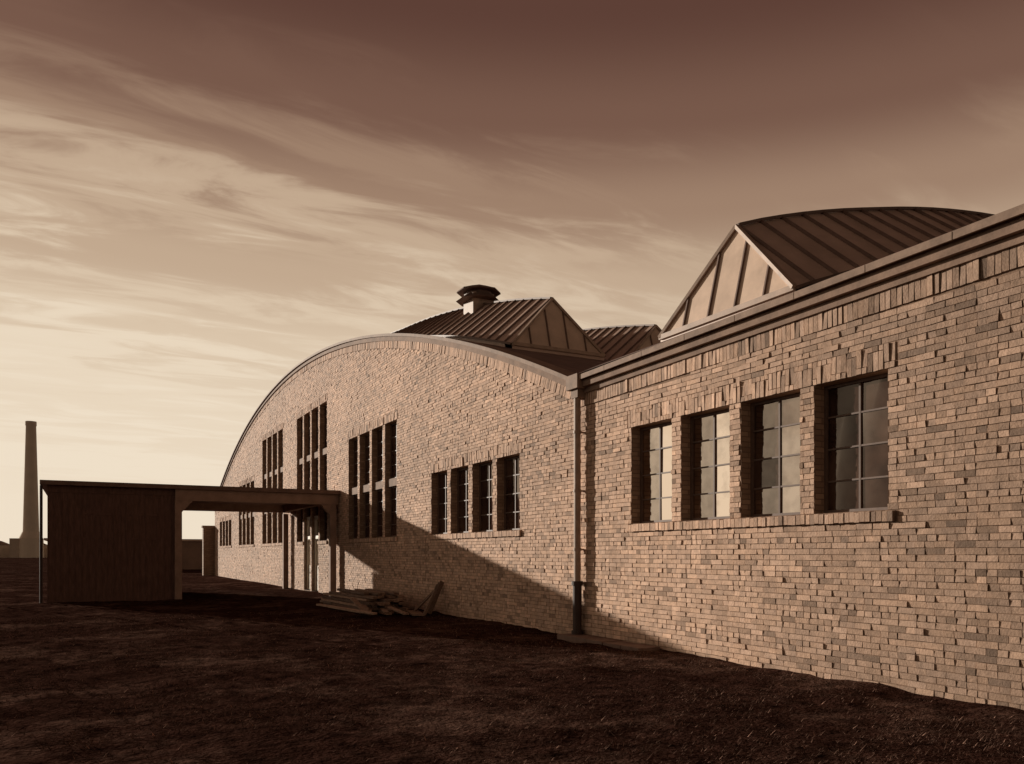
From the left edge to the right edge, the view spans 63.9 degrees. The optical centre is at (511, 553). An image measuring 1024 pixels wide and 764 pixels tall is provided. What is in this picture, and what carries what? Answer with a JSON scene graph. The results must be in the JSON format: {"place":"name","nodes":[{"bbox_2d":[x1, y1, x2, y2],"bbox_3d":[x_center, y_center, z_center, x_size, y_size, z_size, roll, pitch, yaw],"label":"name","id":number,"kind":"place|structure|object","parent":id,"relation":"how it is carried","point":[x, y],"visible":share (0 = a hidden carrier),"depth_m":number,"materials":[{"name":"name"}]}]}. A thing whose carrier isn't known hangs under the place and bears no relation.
{"place":"outdoors","nodes":[
{"label":"outdoors","id":0,"kind":"place"},
{"bbox_2d":[240,447,396,518],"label":"window spandrels","id":1,"kind":"object","parent":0,"point":[392,482],"depth_m":28.84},
{"bbox_2d":[0,558,1023,763],"bbox_3d":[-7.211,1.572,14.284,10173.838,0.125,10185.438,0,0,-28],"label":"ground","id":2,"kind":"structure","parent":0,"point":[224,599],"depth_m":8.89,"materials":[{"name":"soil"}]},
{"bbox_2d":[0,538,46,557],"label":"distant works","id":3,"kind":"structure","parent":2,"relation":"on","point":[10,549],"depth_m":296.24,"materials":[{"name":"paint"}]},
{"bbox_2d":[19,421,43,557],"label":"factory chimney","id":4,"kind":"object","parent":2,"relation":"on","point":[29,542],"visible":0.84,"depth_m":297.88,"materials":[{"name":"brown brick"}]},
{"bbox_2d":[44,538,201,569],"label":"outbuilding","id":5,"kind":"structure","parent":2,"relation":"on","point":[191,553],"depth_m":80.58,"materials":[{"name":"paint"}]},
{"bbox_2d":[39,480,339,602],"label":"carport shed","id":6,"kind":"structure","parent":2,"relation":"on","point":[112,541],"depth_m":27.17,"materials":[{"name":"wood"}]},
{"bbox_2d":[201,525,214,574],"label":"corner pier","id":7,"kind":"structure","parent":2,"relation":"on","point":[208,550],"depth_m":59.07,"materials":[{"name":"brick"}]},
{"bbox_2d":[316,588,414,614],"bbox_3d":[-4.279,1.286,22.195,2.653,0.525,6.115,0,0,-28],"label":"lumber pile","id":8,"kind":"object","parent":2,"relation":"on","point":[369,601],"visible":0.98,"depth_m":21.39,"materials":[{"name":"brown wood"}]},
{"bbox_2d":[409,581,443,615],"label":"leaning boards","id":9,"kind":"object","parent":2,"relation":"on","point":[433,595],"visible":0.98,"depth_m":21.07,"materials":[{"name":"brown wood"}]},
{"bbox_2d":[220,369,887,590],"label":"window reveals","id":10,"kind":"structure","parent":2,"relation":"on","point":[819,453],"depth_m":22.24,"materials":[{"name":"brown brick"}]},
{"bbox_2d":[307,516,317,589],"bbox_3d":[-8.190,-0.010,34.119,0.120,3.080,2.411,0,0,-28],"label":"entrance door","id":11,"kind":"structure","parent":10,"relation":"attached to","point":[315,555],"depth_m":33.95,"materials":[{"name":"paint"}]},
{"bbox_2d":[266,373,887,543],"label":"window frames","id":12,"kind":"structure","parent":10,"relation":"in","point":[826,418],"depth_m":12.92,"materials":[{"name":"metal"}]},
{"bbox_2d":[266,377,887,540],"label":"window panes","id":13,"kind":"object","parent":12,"relation":"in","point":[843,431],"visible":0.34,"depth_m":11.65,"materials":[{"name":"glass"}]},
{"bbox_2d":[571,581,582,634],"bbox_3d":[1.225,1.085,15.406,0.220,1.130,0.220,0,0,-28],"label":"downpipe iron boot","id":14,"kind":"object","parent":2,"relation":"on","point":[577,608],"visible":0.75,"depth_m":15.33,"materials":[{"name":"black metal"}]},
{"bbox_2d":[557,633,659,650],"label":"drain paving slabs","id":15,"kind":"structure","parent":2,"relation":"on","point":[605,641],"depth_m":14.16,"materials":[{"name":"grey concrete"}]},
{"bbox_2d":[583,347,649,372],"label":"side walls","id":16,"kind":"structure","parent":2,"relation":"on","point":[608,362],"depth_m":15.83,"materials":[{"name":"metal"}]},
{"bbox_2d":[481,325,706,372],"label":"vaulted roof","id":17,"kind":"structure","parent":16,"relation":"on","point":[575,364],"depth_m":19.06,"materials":[{"name":"metal"}]},
{"bbox_2d":[409,299,603,359],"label":"roof","id":18,"kind":"structure","parent":17,"relation":"on","point":[511,330],"depth_m":22.81,"materials":[{"name":"brown metal"}]},
{"bbox_2d":[464,291,493,314],"bbox_3d":[-1.048,-7.635,25.835,0.720,0.930,0.720,0,0,-28],"label":"ridge ventilator shaft","id":19,"kind":"object","parent":18,"relation":"on","point":[472,305],"visible":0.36,"depth_m":25.47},
{"bbox_2d":[456,284,500,306],"bbox_3d":[-1.048,-8.140,25.835,1.330,0.460,1.330,0,0,-28],"label":"ridge ventilator hood","id":20,"kind":"object","parent":19,"relation":"on","point":[465,293],"visible":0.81,"depth_m":25.44,"materials":[{"name":"metal"}]},
{"bbox_2d":[391,297,605,356],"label":"vault skylight standing seams","id":21,"kind":"object","parent":18,"relation":"on","point":[417,324],"visible":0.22,"depth_m":24.32,"materials":[{"name":"brown metal"}]},
{"bbox_2d":[511,297,605,356],"bbox_3d":[1.158,-6.042,21.663,2.865,1.512,0.498,0,0,-28],"label":"vault skylight glazing surround","id":22,"kind":"object","parent":18,"relation":"attached to","point":[532,320],"visible":1,"depth_m":21.60,"materials":[{"name":"brown metal"}]},
{"bbox_2d":[516,301,599,352],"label":"vault skylight glazing","id":23,"kind":"structure","parent":22,"relation":"in","point":[538,329],"depth_m":21.66,"materials":[{"name":"brown glass"}]},
{"bbox_2d":[528,309,586,350],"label":"vault skylight glazing bars","id":24,"kind":"object","parent":23,"relation":"attached to","point":[548,332],"visible":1,"depth_m":21.61,"materials":[{"name":"brown metal"}]},
{"bbox_2d":[585,326,652,359],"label":"roof","id":25,"kind":"structure","parent":17,"relation":"attached to","point":[628,345],"depth_m":25.92,"materials":[{"name":"metal"}]},
{"bbox_2d":[583,324,655,359],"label":"vault skylight rear standing seams","id":26,"kind":"object","parent":25,"relation":"attached to","point":[621,338],"visible":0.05,"depth_m":26.12,"materials":[{"name":"metal"}]},
{"bbox_2d":[632,325,661,352],"bbox_3d":[4.519,-6.312,25.104,2.864,1.438,0.498,0,0,-28],"label":"vault skylight rear glazing surround","id":27,"kind":"object","parent":25,"relation":"attached to","point":[645,338],"visible":0.33,"depth_m":24.93,"materials":[{"name":"metal"}]},
{"bbox_2d":[639,328,660,349],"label":"vault skylight rear glazing","id":28,"kind":"structure","parent":27,"relation":"in","point":[654,336],"depth_m":25.10,"materials":[{"name":"glass"}]},
{"bbox_2d":[220,204,1023,485],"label":"roof coping","id":29,"kind":"object","parent":17,"relation":"attached to","point":[574,385],"visible":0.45,"depth_m":11.93,"materials":[{"name":"metal"}]},
{"bbox_2d":[221,215,1023,485],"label":"eaves fascia","id":30,"kind":"structure","parent":29,"relation":"attached to","point":[1009,234],"depth_m":10.66,"materials":[{"name":"metal"}]},
{"bbox_2d":[661,210,983,341],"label":"roof","id":31,"kind":"structure","parent":17,"relation":"attached to","point":[796,256],"depth_m":13.99,"materials":[{"name":"brown metal"}]},
{"bbox_2d":[658,224,796,339],"bbox_3d":[3.665,-4.776,13.892,0.467,1.629,3.320,0,0,-28],"label":"hall skylight glazing surround","id":32,"kind":"object","parent":31,"relation":"attached to","point":[770,262],"visible":1,"depth_m":13.77,"materials":[{"name":"beige metal"}]},
{"bbox_2d":[666,231,787,331],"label":"hall skylight glazing","id":33,"kind":"structure","parent":32,"relation":"in","point":[753,276],"depth_m":13.86,"materials":[{"name":"beige glass"}]},
{"bbox_2d":[682,240,769,325],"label":"hall skylight glazing bars","id":34,"kind":"object","parent":33,"relation":"attached to","point":[738,282],"visible":1,"depth_m":13.63,"materials":[{"name":"brown metal"}]},
{"bbox_2d":[737,206,994,288],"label":"hall skylight standing seams","id":35,"kind":"object","parent":31,"relation":"on","point":[900,209],"visible":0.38,"depth_m":14.40,"materials":[{"name":"brown metal"}]},
{"bbox_2d":[215,266,1023,708],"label":"mortar wall face","id":36,"kind":"object","parent":16,"relation":"attached to","point":[349,566],"visible":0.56,"depth_m":10.99},
{"bbox_2d":[215,243,1023,709],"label":"facade brickwork","id":37,"kind":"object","parent":2,"relation":"on","point":[827,551],"visible":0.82,"depth_m":11.93,"materials":[{"name":"brick"}]},
{"bbox_2d":[573,398,583,580],"bbox_3d":[1.248,-1.200,15.418,0.208,3.500,0.156,0,0,-28],"label":"rainwater downpipe","id":38,"kind":"object","parent":37,"relation":"attached to","point":[577,490],"visible":0.94,"depth_m":15.35,"materials":[{"name":"grey metal"}]},
{"bbox_2d":[0,0,1023,543],"label":"sky","id":39,"kind":"structure","parent":0,"point":[200,200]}
]}

